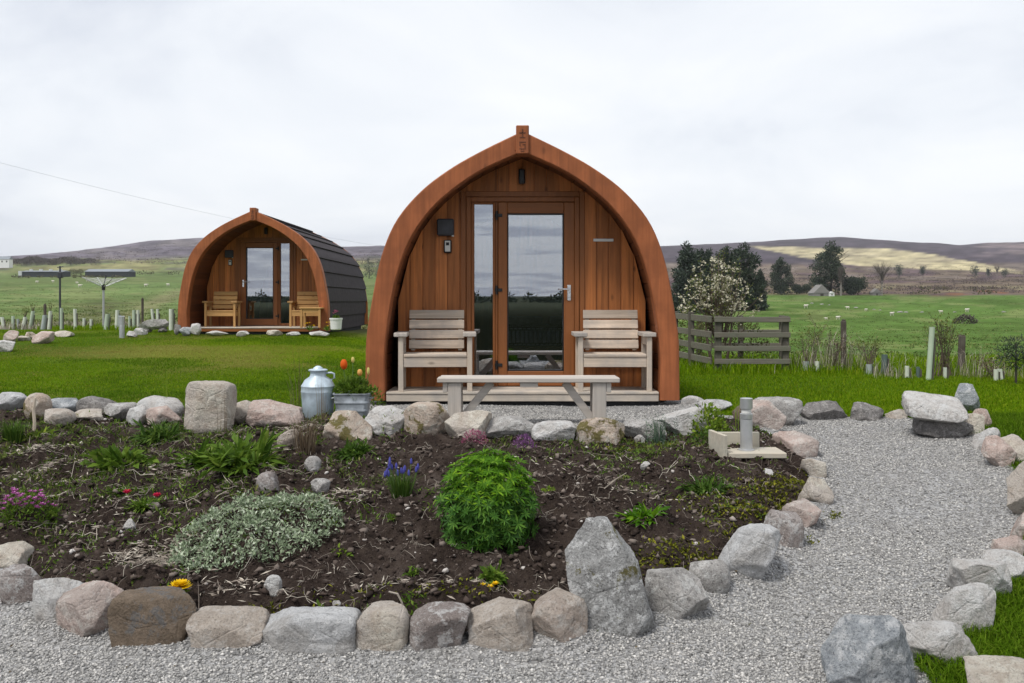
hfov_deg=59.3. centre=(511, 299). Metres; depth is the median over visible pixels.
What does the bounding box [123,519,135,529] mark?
stone
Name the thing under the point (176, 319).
pasture tussocks
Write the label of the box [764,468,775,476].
stone
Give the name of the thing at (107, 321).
tree guard
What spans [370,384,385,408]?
trailing foliage
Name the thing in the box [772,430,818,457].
stone
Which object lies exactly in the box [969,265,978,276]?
bare tree
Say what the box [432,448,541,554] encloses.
lupin bush
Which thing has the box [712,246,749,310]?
conifer
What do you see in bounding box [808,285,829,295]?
stone hut
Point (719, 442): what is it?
timber corner
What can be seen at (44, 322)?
tree guard
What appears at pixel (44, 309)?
fence post
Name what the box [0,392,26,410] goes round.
stone
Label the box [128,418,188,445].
leafy plant
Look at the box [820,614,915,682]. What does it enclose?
boulder
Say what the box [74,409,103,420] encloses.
stone
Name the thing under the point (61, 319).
tree guard
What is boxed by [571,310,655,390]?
armchair
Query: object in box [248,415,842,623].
moss
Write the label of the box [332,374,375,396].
tub foliage
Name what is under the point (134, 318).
tree guard
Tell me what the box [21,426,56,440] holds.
leafy plant
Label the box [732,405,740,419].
stone
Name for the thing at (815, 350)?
twiggy shrub
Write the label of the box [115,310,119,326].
tree guard
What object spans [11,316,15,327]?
tree guard
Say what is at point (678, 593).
stone
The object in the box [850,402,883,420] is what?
stone
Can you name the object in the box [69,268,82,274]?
field tree
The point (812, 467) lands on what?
stone
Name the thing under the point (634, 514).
leafy plant
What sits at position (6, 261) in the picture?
farmhouse
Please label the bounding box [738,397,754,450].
bollard light
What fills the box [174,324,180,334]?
stone
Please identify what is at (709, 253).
conifer
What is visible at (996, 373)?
tree guard
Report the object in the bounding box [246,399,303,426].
stone
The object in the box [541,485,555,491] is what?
leafy plant
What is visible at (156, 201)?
overhead cable
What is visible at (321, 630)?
stone
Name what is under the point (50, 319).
tree guard
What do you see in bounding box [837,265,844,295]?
bare tree
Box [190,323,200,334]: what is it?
stone
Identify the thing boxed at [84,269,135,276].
farm shed
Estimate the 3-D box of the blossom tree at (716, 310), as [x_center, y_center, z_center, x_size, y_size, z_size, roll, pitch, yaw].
[3.476,0.158,15.229,1.362,2.015,1.134,0,0,-19]
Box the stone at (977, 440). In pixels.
[971,427,1000,448]
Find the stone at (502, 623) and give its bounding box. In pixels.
[467,596,533,651]
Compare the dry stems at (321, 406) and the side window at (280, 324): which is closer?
the dry stems at (321, 406)
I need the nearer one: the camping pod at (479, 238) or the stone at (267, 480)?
the stone at (267, 480)
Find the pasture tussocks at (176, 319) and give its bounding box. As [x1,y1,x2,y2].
[0,287,373,328]
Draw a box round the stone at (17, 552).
[0,541,33,567]
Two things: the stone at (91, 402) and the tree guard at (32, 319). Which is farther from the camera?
the tree guard at (32, 319)
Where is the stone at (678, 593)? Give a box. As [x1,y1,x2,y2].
[644,567,708,619]
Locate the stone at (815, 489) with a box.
[797,477,833,503]
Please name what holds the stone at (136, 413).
on the soil
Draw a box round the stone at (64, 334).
[55,331,74,336]
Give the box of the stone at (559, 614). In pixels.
[531,587,587,642]
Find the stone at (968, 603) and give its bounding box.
[929,582,995,637]
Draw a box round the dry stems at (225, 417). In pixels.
[215,390,228,431]
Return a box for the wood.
[13,255,97,265]
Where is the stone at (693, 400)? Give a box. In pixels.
[681,396,703,404]
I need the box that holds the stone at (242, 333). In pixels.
[236,331,249,336]
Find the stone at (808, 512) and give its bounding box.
[782,498,821,527]
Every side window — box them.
[279,242,290,325]
[471,202,494,385]
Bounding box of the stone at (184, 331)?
[179,327,190,335]
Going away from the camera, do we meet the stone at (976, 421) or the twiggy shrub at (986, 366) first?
the stone at (976, 421)
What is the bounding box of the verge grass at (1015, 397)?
[679,361,1023,417]
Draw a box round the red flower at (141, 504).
[121,489,161,513]
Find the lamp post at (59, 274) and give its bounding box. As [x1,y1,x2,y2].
[57,266,63,325]
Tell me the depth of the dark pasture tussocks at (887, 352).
59.00 m
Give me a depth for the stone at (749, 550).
4.61 m
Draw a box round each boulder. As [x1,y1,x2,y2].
[184,380,236,433]
[565,516,655,637]
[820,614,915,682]
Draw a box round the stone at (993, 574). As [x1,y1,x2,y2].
[946,557,1011,597]
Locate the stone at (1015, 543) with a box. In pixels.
[991,535,1023,554]
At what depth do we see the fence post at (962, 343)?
13.96 m
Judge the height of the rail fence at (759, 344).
0.960 m
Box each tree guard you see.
[0,317,5,328]
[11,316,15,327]
[21,307,30,328]
[28,302,37,327]
[40,315,47,329]
[45,301,55,329]
[60,308,63,329]
[73,309,77,326]
[104,314,110,329]
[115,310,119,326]
[128,316,131,326]
[132,310,136,326]
[136,310,139,327]
[151,309,154,318]
[156,309,159,318]
[169,309,174,329]
[792,321,819,370]
[815,361,820,369]
[852,332,881,373]
[881,354,888,373]
[905,366,910,377]
[916,367,921,377]
[926,327,935,379]
[943,367,948,377]
[994,369,999,379]
[998,369,1004,378]
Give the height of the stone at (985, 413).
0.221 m
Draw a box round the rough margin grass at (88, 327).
[0,322,176,329]
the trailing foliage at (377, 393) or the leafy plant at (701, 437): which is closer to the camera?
the leafy plant at (701, 437)
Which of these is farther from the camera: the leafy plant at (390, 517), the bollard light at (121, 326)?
the bollard light at (121, 326)
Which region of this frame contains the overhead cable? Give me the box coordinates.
[3,163,382,246]
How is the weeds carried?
on the soil
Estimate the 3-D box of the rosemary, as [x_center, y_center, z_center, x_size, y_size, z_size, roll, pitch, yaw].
[1.121,0.976,6.808,0.235,0.272,0.230,0,0,43]
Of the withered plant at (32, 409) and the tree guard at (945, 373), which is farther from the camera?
the tree guard at (945, 373)
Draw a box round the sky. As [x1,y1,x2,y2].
[0,0,1023,255]
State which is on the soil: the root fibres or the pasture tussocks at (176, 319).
the root fibres
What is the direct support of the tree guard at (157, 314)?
on the ground at (860, 257)
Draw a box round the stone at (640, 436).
[634,434,644,442]
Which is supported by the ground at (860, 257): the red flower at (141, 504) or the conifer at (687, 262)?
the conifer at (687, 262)
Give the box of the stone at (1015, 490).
[1006,461,1023,513]
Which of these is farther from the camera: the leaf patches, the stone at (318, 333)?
the stone at (318, 333)
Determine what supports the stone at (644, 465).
on the soil
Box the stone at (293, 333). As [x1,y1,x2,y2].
[286,332,300,335]
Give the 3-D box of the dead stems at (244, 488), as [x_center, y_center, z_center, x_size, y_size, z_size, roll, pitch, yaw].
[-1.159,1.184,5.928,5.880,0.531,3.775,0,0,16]
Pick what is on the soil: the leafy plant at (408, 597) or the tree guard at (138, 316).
the leafy plant at (408, 597)
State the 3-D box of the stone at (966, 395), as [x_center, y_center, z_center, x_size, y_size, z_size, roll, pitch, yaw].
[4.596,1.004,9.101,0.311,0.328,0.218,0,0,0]
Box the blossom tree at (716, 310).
[677,251,767,365]
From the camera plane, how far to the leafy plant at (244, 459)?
5.99 m
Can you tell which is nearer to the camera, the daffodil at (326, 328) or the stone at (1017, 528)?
the stone at (1017, 528)
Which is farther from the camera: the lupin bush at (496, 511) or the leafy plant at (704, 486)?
the leafy plant at (704, 486)
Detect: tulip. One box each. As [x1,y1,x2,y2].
[340,359,346,393]
[350,357,355,393]
[357,369,363,393]
[363,367,371,393]
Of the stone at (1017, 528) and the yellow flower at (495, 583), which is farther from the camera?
the stone at (1017, 528)
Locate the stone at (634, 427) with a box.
[623,418,666,442]
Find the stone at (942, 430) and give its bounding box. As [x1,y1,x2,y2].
[912,419,972,438]
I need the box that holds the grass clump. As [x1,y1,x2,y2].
[0,417,31,443]
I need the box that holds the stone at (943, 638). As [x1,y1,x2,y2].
[903,620,977,667]
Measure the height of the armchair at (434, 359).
0.860 m
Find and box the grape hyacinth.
[378,457,421,498]
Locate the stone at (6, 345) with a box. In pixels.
[0,340,14,351]
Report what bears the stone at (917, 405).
on the stone at (942, 430)
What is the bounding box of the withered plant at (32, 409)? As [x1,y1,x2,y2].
[28,398,35,430]
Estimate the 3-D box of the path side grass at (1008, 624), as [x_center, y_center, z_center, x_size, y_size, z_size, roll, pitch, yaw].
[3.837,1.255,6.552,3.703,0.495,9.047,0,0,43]
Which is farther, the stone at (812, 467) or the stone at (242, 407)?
the stone at (242, 407)
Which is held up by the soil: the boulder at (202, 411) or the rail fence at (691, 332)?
the boulder at (202, 411)
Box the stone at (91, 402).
[76,396,116,410]
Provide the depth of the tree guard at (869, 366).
13.38 m
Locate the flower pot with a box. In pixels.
[329,310,342,329]
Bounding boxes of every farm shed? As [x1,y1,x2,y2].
[18,269,70,276]
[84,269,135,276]
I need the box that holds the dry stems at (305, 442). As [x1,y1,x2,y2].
[281,413,326,454]
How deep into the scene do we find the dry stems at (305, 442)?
6.46 m
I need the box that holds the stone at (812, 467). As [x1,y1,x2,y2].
[800,458,826,477]
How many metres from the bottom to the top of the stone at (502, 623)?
0.228 m
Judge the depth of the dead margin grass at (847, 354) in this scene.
15.13 m
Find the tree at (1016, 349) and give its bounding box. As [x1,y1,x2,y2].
[989,333,1023,383]
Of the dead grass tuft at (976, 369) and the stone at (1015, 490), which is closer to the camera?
the stone at (1015, 490)
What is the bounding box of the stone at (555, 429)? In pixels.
[531,420,575,441]
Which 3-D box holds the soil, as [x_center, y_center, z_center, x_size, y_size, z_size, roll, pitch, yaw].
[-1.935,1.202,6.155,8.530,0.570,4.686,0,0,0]
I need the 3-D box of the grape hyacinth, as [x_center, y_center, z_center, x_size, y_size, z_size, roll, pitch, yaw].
[-0.711,1.088,5.508,0.394,0.257,0.395,0,0,0]
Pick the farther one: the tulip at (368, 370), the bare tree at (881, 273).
the bare tree at (881, 273)
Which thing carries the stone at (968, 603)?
on the ground at (860, 257)
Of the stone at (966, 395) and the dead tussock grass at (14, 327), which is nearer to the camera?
the stone at (966, 395)
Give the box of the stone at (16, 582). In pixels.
[0,564,41,604]
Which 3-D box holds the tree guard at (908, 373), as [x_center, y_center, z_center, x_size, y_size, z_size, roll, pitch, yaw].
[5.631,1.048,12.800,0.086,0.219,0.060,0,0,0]
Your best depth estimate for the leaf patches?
5.69 m
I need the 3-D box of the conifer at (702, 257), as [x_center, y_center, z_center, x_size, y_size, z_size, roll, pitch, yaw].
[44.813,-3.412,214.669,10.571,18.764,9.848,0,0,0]
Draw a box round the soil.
[0,407,807,631]
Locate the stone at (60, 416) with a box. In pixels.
[44,408,75,425]
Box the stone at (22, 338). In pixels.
[17,336,30,340]
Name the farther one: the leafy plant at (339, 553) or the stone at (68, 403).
the stone at (68, 403)
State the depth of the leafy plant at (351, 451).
6.33 m
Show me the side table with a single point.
(304, 311)
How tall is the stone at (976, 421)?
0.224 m
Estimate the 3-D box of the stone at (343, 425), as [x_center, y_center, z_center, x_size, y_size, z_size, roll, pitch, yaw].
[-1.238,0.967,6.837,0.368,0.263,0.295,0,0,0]
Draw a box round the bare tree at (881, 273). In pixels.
[871,259,894,295]
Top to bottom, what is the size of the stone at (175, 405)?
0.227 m
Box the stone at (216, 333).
[206,331,228,334]
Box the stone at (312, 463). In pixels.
[304,456,321,473]
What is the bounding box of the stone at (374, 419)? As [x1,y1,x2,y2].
[365,405,404,436]
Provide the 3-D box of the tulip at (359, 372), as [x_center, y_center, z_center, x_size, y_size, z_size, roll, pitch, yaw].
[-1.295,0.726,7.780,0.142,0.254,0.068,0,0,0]
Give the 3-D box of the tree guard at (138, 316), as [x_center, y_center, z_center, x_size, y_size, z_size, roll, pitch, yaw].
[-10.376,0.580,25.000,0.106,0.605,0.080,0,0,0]
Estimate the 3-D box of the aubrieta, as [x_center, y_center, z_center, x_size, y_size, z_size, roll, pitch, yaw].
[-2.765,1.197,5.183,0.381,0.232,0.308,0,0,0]
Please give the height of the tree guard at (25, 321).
0.670 m
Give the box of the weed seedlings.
[2,411,788,614]
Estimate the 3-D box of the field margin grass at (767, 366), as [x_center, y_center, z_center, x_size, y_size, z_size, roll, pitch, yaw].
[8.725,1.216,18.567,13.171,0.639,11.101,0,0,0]
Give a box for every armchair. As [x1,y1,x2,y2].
[202,292,241,326]
[287,292,318,326]
[394,310,475,391]
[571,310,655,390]
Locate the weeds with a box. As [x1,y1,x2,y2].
[0,406,731,542]
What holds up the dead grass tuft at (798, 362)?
on the ground at (860, 257)
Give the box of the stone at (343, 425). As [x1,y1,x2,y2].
[322,410,372,440]
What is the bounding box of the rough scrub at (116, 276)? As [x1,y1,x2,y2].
[11,270,996,294]
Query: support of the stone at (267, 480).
on the soil
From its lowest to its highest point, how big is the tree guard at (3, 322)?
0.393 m
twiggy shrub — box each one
[800,310,838,364]
[818,329,851,369]
[845,332,891,368]
[918,309,969,376]
[971,352,1014,377]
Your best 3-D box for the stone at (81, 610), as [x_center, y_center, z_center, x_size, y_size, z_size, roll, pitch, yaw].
[-1.883,1.386,3.973,0.309,0.270,0.263,0,0,0]
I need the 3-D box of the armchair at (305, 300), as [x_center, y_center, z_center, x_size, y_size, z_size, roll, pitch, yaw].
[-4.762,0.208,20.906,0.795,0.812,0.495,0,0,0]
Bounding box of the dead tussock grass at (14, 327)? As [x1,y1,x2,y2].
[0,320,177,329]
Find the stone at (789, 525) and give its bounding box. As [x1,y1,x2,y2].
[763,509,803,547]
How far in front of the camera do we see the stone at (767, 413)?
7.71 m
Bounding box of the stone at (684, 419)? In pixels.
[654,407,706,435]
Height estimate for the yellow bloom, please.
0.061 m
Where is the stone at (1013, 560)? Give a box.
[981,549,1023,582]
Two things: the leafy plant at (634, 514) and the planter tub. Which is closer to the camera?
the leafy plant at (634, 514)
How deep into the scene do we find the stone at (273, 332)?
19.70 m
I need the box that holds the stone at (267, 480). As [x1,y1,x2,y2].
[256,471,279,492]
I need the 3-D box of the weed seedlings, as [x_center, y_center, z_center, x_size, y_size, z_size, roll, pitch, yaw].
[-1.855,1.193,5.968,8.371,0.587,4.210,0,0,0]
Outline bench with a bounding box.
[437,375,619,418]
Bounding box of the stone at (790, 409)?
[754,396,802,425]
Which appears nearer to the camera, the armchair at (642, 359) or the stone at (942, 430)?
the stone at (942, 430)
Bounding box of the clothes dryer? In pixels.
[82,275,125,324]
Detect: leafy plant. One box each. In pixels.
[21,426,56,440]
[78,442,158,475]
[104,483,134,497]
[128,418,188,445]
[167,436,234,470]
[175,423,290,478]
[331,436,379,463]
[331,543,352,556]
[383,512,395,521]
[401,592,427,606]
[402,566,423,575]
[469,558,507,587]
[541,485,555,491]
[614,501,670,528]
[674,473,737,495]
[685,427,728,445]
[687,402,729,437]
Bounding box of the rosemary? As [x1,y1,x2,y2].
[644,410,677,446]
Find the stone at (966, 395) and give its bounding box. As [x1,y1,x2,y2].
[955,383,979,410]
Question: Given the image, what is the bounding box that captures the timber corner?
[708,430,786,458]
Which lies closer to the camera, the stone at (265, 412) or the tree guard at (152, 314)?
the stone at (265, 412)
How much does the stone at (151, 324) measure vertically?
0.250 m
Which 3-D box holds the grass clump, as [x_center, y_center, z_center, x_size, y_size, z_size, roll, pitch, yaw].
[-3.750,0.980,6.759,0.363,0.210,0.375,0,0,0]
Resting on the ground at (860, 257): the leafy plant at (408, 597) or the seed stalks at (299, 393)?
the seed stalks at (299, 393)
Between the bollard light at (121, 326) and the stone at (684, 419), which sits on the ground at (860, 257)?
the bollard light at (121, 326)
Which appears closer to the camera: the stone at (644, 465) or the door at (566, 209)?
the stone at (644, 465)
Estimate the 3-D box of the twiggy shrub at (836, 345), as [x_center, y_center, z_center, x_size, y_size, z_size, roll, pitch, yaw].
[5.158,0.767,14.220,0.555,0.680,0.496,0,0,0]
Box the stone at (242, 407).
[234,400,250,423]
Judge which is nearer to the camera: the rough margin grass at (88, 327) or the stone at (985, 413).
the stone at (985, 413)
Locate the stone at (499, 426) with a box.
[486,416,534,438]
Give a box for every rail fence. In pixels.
[675,311,711,364]
[696,315,784,358]
[714,316,790,370]
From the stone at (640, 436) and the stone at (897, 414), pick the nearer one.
the stone at (640, 436)
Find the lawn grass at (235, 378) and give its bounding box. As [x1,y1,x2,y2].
[0,329,366,407]
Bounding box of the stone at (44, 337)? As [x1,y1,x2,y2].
[31,331,54,343]
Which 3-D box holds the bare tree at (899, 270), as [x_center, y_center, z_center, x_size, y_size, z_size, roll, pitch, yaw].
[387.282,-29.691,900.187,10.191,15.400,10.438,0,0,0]
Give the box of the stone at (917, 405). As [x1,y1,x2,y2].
[901,391,968,422]
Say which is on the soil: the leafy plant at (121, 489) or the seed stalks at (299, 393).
the leafy plant at (121, 489)
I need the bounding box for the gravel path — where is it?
[0,400,1020,682]
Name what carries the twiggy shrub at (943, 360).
on the ground at (860, 257)
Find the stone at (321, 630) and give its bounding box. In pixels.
[262,606,361,653]
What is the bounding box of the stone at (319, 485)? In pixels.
[310,478,330,493]
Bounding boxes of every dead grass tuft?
[775,346,819,369]
[792,324,877,370]
[864,353,912,378]
[935,346,1003,377]
[978,359,1023,376]
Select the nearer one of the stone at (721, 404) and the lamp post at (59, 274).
the stone at (721, 404)
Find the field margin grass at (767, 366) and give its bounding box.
[679,351,1023,374]
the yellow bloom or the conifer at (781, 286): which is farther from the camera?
the conifer at (781, 286)
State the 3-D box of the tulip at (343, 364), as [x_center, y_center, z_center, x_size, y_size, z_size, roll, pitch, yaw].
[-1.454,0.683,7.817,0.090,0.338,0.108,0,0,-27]
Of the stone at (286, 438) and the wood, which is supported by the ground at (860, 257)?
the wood
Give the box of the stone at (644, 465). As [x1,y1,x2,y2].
[640,461,649,469]
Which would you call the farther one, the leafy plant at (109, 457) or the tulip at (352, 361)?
the tulip at (352, 361)
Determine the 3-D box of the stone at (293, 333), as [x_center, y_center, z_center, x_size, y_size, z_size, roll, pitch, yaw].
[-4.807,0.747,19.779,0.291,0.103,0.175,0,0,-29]
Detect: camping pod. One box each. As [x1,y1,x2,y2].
[178,208,367,334]
[365,125,679,405]
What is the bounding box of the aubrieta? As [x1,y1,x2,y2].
[0,486,61,527]
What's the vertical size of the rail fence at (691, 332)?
1.051 m
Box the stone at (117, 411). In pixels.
[103,402,136,420]
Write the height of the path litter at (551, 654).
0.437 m
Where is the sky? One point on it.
(723, 121)
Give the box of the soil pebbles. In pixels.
[0,418,771,631]
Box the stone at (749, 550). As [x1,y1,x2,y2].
[718,523,780,579]
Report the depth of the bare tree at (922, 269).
929.70 m
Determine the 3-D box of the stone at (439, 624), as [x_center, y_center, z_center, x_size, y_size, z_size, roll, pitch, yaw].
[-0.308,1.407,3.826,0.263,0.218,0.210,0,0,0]
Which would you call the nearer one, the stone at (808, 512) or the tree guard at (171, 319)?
the stone at (808, 512)
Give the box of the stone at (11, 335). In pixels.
[3,330,18,341]
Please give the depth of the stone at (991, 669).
3.36 m
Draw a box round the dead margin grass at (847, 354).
[680,352,1014,372]
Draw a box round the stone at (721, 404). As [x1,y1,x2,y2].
[697,399,731,411]
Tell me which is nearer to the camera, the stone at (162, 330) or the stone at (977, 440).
the stone at (977, 440)
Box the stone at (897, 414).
[885,409,907,418]
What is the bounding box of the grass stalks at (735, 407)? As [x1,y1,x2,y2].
[733,392,738,431]
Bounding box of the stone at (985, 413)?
[973,408,991,425]
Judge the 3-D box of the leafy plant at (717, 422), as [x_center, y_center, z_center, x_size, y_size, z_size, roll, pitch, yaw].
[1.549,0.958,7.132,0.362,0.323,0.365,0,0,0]
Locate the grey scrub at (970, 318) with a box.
[953,314,977,323]
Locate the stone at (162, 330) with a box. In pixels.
[158,328,167,332]
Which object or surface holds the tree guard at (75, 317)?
on the ground at (860, 257)
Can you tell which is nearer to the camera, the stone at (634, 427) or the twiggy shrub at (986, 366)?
the stone at (634, 427)
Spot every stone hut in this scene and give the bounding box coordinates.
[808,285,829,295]
[869,289,880,294]
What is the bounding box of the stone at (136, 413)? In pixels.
[126,405,149,425]
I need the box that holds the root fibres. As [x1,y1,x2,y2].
[0,411,800,611]
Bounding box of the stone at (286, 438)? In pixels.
[277,429,301,449]
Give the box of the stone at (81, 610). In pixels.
[55,580,123,636]
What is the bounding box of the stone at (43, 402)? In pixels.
[23,393,52,420]
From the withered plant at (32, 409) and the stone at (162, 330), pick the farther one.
the stone at (162, 330)
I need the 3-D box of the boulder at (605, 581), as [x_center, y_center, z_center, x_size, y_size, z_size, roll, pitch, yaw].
[0.443,1.298,4.065,0.415,0.623,0.290,0,0,0]
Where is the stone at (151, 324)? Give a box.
[138,319,168,329]
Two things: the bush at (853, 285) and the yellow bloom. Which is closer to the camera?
the yellow bloom
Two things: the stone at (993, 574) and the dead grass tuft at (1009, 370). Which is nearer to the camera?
the stone at (993, 574)
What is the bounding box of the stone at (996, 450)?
[981,435,1017,466]
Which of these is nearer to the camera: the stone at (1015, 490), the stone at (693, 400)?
the stone at (1015, 490)
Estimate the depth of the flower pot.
19.65 m
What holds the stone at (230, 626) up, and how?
on the ground at (860, 257)
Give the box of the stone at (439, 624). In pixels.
[409,601,470,650]
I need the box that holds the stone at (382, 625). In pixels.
[355,600,408,650]
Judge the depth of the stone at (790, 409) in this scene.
7.97 m
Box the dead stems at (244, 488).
[0,417,798,608]
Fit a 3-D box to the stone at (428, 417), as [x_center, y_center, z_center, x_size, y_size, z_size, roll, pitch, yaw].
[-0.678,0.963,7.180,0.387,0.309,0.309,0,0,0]
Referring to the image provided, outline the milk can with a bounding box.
[301,366,334,419]
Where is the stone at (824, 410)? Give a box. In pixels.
[800,400,847,419]
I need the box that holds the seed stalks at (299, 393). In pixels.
[286,352,309,406]
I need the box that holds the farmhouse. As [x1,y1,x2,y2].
[0,256,12,267]
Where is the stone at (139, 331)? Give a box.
[134,328,147,334]
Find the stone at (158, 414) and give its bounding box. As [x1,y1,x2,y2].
[146,405,182,425]
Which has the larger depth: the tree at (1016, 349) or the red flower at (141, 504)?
the tree at (1016, 349)
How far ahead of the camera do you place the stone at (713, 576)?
4.42 m
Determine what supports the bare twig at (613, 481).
on the soil
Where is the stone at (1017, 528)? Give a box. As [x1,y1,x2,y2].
[1010,512,1023,538]
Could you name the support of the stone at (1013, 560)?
on the ground at (860, 257)
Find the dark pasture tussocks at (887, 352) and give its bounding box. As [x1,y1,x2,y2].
[678,295,1023,360]
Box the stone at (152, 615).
[107,586,197,646]
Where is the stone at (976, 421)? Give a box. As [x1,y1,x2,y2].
[965,413,984,434]
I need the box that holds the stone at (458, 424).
[444,410,491,439]
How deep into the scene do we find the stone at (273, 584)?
4.21 m
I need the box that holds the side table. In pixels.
[299,307,323,327]
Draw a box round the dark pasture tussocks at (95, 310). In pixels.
[0,283,369,325]
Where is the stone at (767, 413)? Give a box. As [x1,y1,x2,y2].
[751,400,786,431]
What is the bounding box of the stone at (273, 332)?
[266,330,282,335]
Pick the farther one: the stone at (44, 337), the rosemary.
the stone at (44, 337)
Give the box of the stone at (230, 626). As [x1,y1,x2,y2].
[185,605,269,647]
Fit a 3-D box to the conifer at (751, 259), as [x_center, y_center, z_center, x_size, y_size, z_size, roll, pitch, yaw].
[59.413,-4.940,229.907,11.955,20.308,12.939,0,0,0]
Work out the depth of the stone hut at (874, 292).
418.00 m
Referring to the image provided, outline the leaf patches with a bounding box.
[2,408,766,539]
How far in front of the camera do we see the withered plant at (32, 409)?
6.95 m
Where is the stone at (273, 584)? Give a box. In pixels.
[264,575,281,596]
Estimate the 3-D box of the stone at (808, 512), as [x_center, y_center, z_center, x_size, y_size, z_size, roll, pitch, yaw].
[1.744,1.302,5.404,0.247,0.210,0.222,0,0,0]
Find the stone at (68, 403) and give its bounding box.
[51,398,77,411]
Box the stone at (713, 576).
[689,559,730,593]
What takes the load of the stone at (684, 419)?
on the soil
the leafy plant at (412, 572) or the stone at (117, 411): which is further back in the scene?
the stone at (117, 411)
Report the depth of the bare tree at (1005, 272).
900.50 m
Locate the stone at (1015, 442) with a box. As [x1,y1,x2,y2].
[1001,434,1023,461]
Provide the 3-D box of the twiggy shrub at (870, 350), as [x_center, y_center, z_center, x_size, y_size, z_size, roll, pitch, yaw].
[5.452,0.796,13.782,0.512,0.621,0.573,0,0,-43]
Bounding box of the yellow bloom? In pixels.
[170,579,191,591]
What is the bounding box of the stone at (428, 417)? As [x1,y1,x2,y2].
[403,401,449,435]
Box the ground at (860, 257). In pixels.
[0,237,1023,674]
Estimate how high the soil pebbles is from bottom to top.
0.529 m
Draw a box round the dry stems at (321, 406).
[314,381,328,421]
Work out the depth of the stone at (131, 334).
19.50 m
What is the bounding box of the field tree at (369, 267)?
[363,257,375,278]
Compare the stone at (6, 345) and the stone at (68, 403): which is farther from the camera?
the stone at (6, 345)
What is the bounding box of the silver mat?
[166,490,345,573]
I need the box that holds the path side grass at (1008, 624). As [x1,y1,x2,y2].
[883,409,1023,682]
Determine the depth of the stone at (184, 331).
19.70 m
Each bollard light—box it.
[119,316,124,337]
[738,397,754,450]
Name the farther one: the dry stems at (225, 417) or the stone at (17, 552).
the dry stems at (225, 417)
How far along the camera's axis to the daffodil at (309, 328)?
19.84 m
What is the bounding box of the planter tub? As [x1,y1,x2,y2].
[331,391,373,416]
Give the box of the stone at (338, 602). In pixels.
[332,600,340,606]
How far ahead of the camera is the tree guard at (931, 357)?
12.38 m
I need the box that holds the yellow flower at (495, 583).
[480,581,498,587]
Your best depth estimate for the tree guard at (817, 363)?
13.97 m
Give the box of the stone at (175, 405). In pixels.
[137,395,183,416]
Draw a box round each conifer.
[670,241,704,313]
[692,248,720,312]
[704,248,724,311]
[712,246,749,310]
[732,242,769,310]
[755,268,768,308]
[768,257,795,294]
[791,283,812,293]
[807,240,847,291]
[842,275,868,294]
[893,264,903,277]
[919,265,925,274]
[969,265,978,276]
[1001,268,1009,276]
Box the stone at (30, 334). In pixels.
[25,332,35,337]
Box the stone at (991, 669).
[963,655,1023,682]
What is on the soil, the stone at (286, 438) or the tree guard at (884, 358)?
the stone at (286, 438)
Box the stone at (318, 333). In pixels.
[309,331,328,335]
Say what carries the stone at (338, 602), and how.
on the soil
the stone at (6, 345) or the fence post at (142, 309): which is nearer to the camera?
the stone at (6, 345)
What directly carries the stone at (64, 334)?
on the ground at (860, 257)
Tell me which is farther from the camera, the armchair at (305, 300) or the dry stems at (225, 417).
the armchair at (305, 300)
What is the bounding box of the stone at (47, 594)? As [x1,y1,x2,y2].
[31,577,82,621]
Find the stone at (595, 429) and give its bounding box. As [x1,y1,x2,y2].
[575,417,624,444]
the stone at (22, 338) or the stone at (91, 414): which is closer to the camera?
the stone at (91, 414)
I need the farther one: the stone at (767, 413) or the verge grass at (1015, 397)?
the verge grass at (1015, 397)
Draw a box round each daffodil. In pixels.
[304,322,314,330]
[322,322,330,330]
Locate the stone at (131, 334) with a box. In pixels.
[126,331,136,336]
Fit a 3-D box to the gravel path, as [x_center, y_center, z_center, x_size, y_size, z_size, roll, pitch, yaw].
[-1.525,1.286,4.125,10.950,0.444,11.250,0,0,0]
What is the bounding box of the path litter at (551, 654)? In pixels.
[9,408,942,672]
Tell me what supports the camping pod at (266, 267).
on the ground at (860, 257)
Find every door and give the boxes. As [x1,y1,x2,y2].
[241,243,278,325]
[495,202,573,385]
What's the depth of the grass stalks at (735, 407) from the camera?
7.11 m
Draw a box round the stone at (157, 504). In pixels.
[146,502,160,510]
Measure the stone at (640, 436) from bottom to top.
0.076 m
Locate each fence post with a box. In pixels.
[43,304,46,314]
[141,298,143,322]
[841,320,845,365]
[957,335,965,369]
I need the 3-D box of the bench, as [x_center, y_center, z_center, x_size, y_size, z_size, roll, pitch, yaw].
[0.146,0.905,8.110,1.616,0.432,0.320,0,0,0]
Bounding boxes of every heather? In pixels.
[59,239,382,264]
[459,429,487,445]
[512,433,536,448]
[668,265,1023,293]
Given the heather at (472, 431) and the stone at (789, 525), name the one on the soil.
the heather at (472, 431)
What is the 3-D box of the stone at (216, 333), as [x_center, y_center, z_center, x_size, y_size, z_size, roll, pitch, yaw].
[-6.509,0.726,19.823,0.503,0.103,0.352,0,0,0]
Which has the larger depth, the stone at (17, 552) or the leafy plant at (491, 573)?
the stone at (17, 552)
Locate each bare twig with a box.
[388,591,402,604]
[604,473,625,488]

